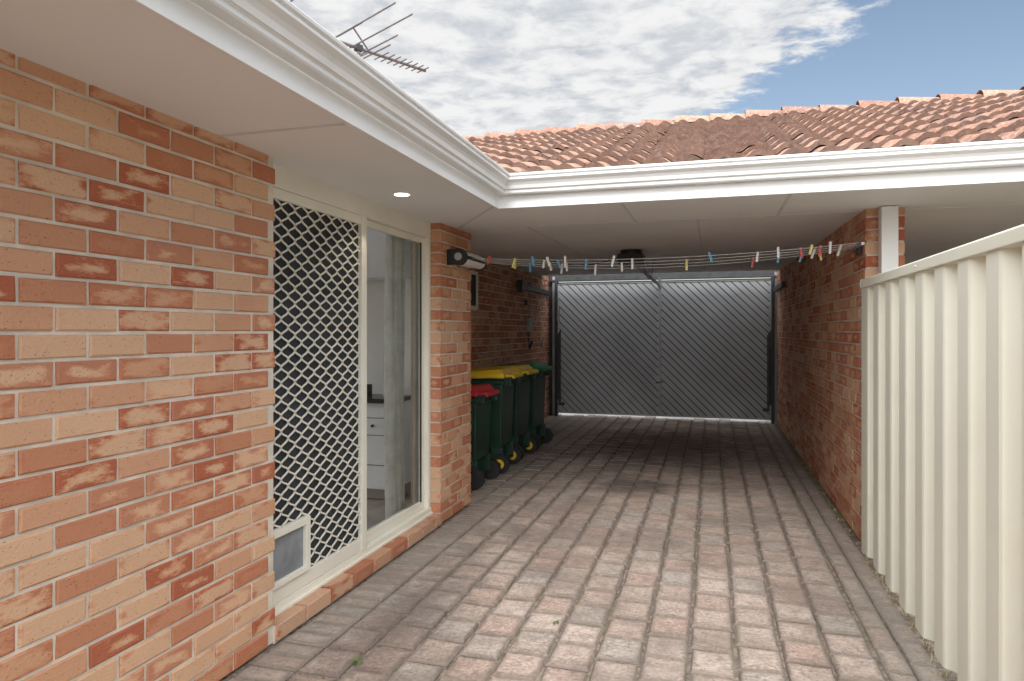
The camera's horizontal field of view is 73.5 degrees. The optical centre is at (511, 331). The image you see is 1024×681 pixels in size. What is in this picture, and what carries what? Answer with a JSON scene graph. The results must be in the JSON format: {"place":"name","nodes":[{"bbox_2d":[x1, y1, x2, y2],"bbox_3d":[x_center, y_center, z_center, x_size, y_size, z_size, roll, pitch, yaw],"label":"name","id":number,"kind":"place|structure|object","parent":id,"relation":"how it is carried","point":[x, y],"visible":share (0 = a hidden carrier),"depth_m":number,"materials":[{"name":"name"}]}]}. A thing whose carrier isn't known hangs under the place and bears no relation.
{"place":"outdoors","nodes":[
{"label":"outdoors","id":0,"kind":"place"},
{"bbox_2d":[470,262,548,417],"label":"carport left wall","id":1,"kind":"structure","parent":0,"point":[498,321],"depth_m":9.55,"materials":[{"name":"brown brick"}]},
{"bbox_2d":[470,270,477,309],"bbox_3d":[-0.527,-0.485,7.851,0.025,0.450,0.780,0,0,16],"label":"carport window","id":2,"kind":"structure","parent":1,"relation":"in","point":[474,290],"depth_m":8.14,"materials":[{"name":"black glass"}]},
{"bbox_2d":[228,414,944,680],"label":"brick paving","id":3,"kind":"structure","parent":0,"point":[454,543],"depth_m":3.97,"materials":[{"name":"grey brick"}]},
{"bbox_2d":[470,384,500,489],"bbox_3d":[-0.475,0.986,6.617,0.638,0.947,0.530,0,0,17],"label":"wheelie bin","id":4,"kind":"object","parent":3,"relation":"on","point":[484,464],"visible":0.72,"depth_m":6.47,"materials":[{"name":"plastic"}]},
{"bbox_2d":[470,367,523,473],"bbox_3d":[-0.289,0.926,7.355,0.749,1.068,0.604,0,0,14],"label":"wheelie bin","id":5,"kind":"object","parent":3,"relation":"on","point":[505,452],"visible":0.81,"depth_m":7.09,"materials":[{"name":"plastic"}]},
{"bbox_2d":[471,364,538,458],"bbox_3d":[-0.103,0.926,8.029,0.748,1.068,0.604,0,0,18],"label":"wheelie bin","id":6,"kind":"object","parent":3,"relation":"on","point":[523,440],"visible":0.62,"depth_m":7.92,"materials":[{"name":"plastic"}]},
{"bbox_2d":[493,362,553,448],"bbox_3d":[0.119,0.926,8.756,0.749,1.068,0.604,0,0,18],"label":"wheelie bin","id":7,"kind":"object","parent":3,"relation":"on","point":[540,432],"visible":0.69,"depth_m":8.59,"materials":[{"name":"plastic"}]},
{"bbox_2d":[353,455,842,666],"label":"weeds","id":8,"kind":"object","parent":3,"relation":"on","point":[355,659],"visible":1,"depth_m":3.41,"materials":[{"name":"green plant"}]},
{"bbox_2d":[220,415,957,680],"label":"ground","id":9,"kind":"structure","parent":0,"point":[843,523],"depth_m":3.84,"materials":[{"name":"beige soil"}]},
{"bbox_2d":[0,49,274,680],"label":"front wall","id":10,"kind":"structure","parent":9,"relation":"on","point":[137,400],"depth_m":2.42,"materials":[{"name":"brick"}]},
{"bbox_2d":[0,0,1023,228],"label":"eave soffit","id":11,"kind":"structure","parent":10,"relation":"on","point":[126,49],"depth_m":2.73,"materials":[{"name":"white paint"}]},
{"bbox_2d":[392,192,411,196],"bbox_3d":[-0.652,-0.810,4.054,0.115,0.009,0.115,0,0,16],"label":"downlight","id":12,"kind":"object","parent":11,"relation":"attached to","point":[403,194],"visible":1,"depth_m":4.04,"materials":[{"name":"paint"}]},
{"bbox_2d":[127,0,1023,208],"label":"fascia","id":13,"kind":"structure","parent":11,"relation":"attached to","point":[196,22],"depth_m":3.58,"materials":[{"name":"paint"}]},
{"bbox_2d":[190,0,1023,195],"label":"gutter","id":14,"kind":"object","parent":13,"relation":"attached to","point":[288,31],"visible":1,"depth_m":3.56,"materials":[{"name":"white paint"}]},
{"bbox_2d":[463,86,1023,172],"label":"tile roof carport","id":15,"kind":"object","parent":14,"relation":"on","point":[986,115],"visible":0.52,"depth_m":5.25,"materials":[{"name":"tile"}]},
{"bbox_2d":[220,123,1023,273],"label":"soffit joints","id":16,"kind":"object","parent":11,"relation":"attached to","point":[490,208],"visible":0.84,"depth_m":4.82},
{"bbox_2d":[271,514,441,643],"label":"door sill bricks","id":17,"kind":"object","parent":9,"relation":"on","point":[297,614],"depth_m":3.87,"materials":[{"name":"brick"}]},
{"bbox_2d":[273,164,432,616],"bbox_3d":[-0.940,0.283,4.216,0.105,2.206,2.090,0,0,16],"label":"sliding door frame","id":18,"kind":"object","parent":17,"relation":"on","point":[307,578],"visible":0.69,"depth_m":4.21,"materials":[{"name":"beige metal"}]},
{"bbox_2d":[273,526,302,581],"bbox_3d":[-1.142,1.117,3.424,0.008,0.217,0.335,0,0,16],"label":"pet door flap","id":19,"kind":"object","parent":18,"relation":"attached to","point":[287,555],"visible":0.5,"depth_m":3.46,"materials":[{"name":"grey plastic"}]},
{"bbox_2d":[273,199,357,562],"bbox_3d":[-1.068,0.300,3.720,0.001,1.920,0.945,0,0,16],"label":"insect screen","id":20,"kind":"object","parent":18,"relation":"attached to","point":[281,343],"visible":0.6,"depth_m":3.73,"materials":[{"name":"black metal"}]},
{"bbox_2d":[273,198,360,564],"bbox_3d":[-1.054,0.302,3.719,0.006,1.912,0.948,0,0,16],"label":"security grille","id":21,"kind":"object","parent":18,"relation":"attached to","point":[312,360],"visible":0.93,"depth_m":3.72,"materials":[{"name":"beige metal"}]},
{"bbox_2d":[420,243,421,501],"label":"door seals","id":22,"kind":"object","parent":18,"relation":"attached to","point":[420,372],"depth_m":5.10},
{"bbox_2d":[367,228,410,529],"bbox_3d":[-3.247,0.215,4.227,4.400,2.310,4.500,0,0,16],"label":"interior kitchen","id":23,"kind":"object","parent":9,"relation":"on","point":[376,246],"visible":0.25,"depth_m":5.71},
{"bbox_2d":[384,234,404,518],"bbox_3d":[-0.851,0.300,4.980,0.110,2.080,0.206,0,0,16],"label":"curtain","id":24,"kind":"object","parent":23,"relation":"hanging from","point":[394,321],"visible":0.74,"depth_m":4.92,"materials":[{"name":"fabric"}]},
{"bbox_2d":[430,223,470,521],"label":"pier","id":25,"kind":"structure","parent":9,"relation":"on","point":[450,390],"depth_m":5.38,"materials":[{"name":"brick"}]},
{"bbox_2d":[517,270,784,423],"bbox_3d":[2.131,0.195,10.394,3.715,2.530,2.250,0,0,16],"label":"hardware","id":26,"kind":"object","parent":9,"relation":"on","point":[554,358],"visible":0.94,"depth_m":11.31,"materials":[{"name":"grey metal"}]},
{"bbox_2d":[558,278,770,419],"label":"slatted leaves","id":27,"kind":"object","parent":26,"relation":"attached to","point":[698,348],"visible":0.84,"depth_m":11.34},
{"bbox_2d":[776,207,904,540],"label":"brick wall","id":28,"kind":"structure","parent":9,"relation":"on","point":[818,361],"depth_m":6.01,"materials":[{"name":"brown brick"}]},
{"bbox_2d":[447,242,864,274],"bbox_3d":[0.986,-0.542,5.130,2.955,0.197,0.538,0,0,16],"label":"clothesline","id":29,"kind":"object","parent":28,"relation":"attached to","point":[460,257],"visible":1,"depth_m":5.23,"materials":[{"name":"black plastic"}]},
{"bbox_2d":[878,206,897,273],"bbox_3d":[2.476,-0.279,4.512,0.130,1.078,0.110,0,0,16],"label":"carport post","id":30,"kind":"object","parent":28,"relation":"attached to","point":[887,238],"visible":0.23,"depth_m":4.47,"materials":[{"name":"metal"}]},
{"bbox_2d":[802,462,956,680],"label":"dry grass","id":31,"kind":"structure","parent":9,"relation":"on","point":[882,576],"depth_m":3.76,"materials":[{"name":"plant"}]},
{"bbox_2d":[860,224,1023,680],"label":"metal fence","id":32,"kind":"object","parent":9,"relation":"on","point":[942,439],"visible":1,"depth_m":2.91,"materials":[{"name":"beige metal"}]},
{"bbox_3d":[5.261,0.175,7.331,12.000,2.570,6.620,0,0,16],"label":"carport","id":33,"kind":"object","parent":9,"relation":"on","visible":0},
{"bbox_2d":[525,273,543,348],"bbox_3d":[0.380,-0.320,10.894,0.066,1.200,1.130,0,0,16],"label":"switch box","id":34,"kind":"object","parent":33,"relation":"attached to","point":[529,324],"visible":1,"depth_m":10.54,"materials":[{"name":"grey plastic"}]},
{"bbox_2d":[554,249,660,289],"bbox_3d":[1.474,-0.704,9.330,1.257,0.332,4.360,0,0,16],"label":"opener motor","id":35,"kind":"object","parent":33,"relation":"attached to","point":[636,255],"visible":0.84,"depth_m":7.16,"materials":[{"name":"black plastic"}]},
{"bbox_2d":[289,0,1023,281],"label":"sky","id":36,"kind":"structure","parent":0,"point":[495,66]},
{"bbox_2d":[559,413,765,422],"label":"driveway","id":37,"kind":"structure","parent":0,"point":[572,414],"depth_m":11.65,"materials":[{"name":"concrete"}]},
{"bbox_2d":[459,205,1023,275],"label":"carport ceiling","id":38,"kind":"structure","parent":0,"point":[929,232],"depth_m":6.28,"materials":[{"name":"white paint"}]},
{"bbox_3d":[-2.864,-1.641,3.491,4.946,1.423,11.500,0,0,16],"label":"tile-roofed house","id":39,"kind":"object","parent":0,"visible":0},
{"bbox_2d":[290,0,428,72],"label":"tv antenna","id":40,"kind":"object","parent":39,"relation":"attached to","point":[358,48],"visible":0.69,"depth_m":7.01,"materials":[{"name":"metal"}]}
]}

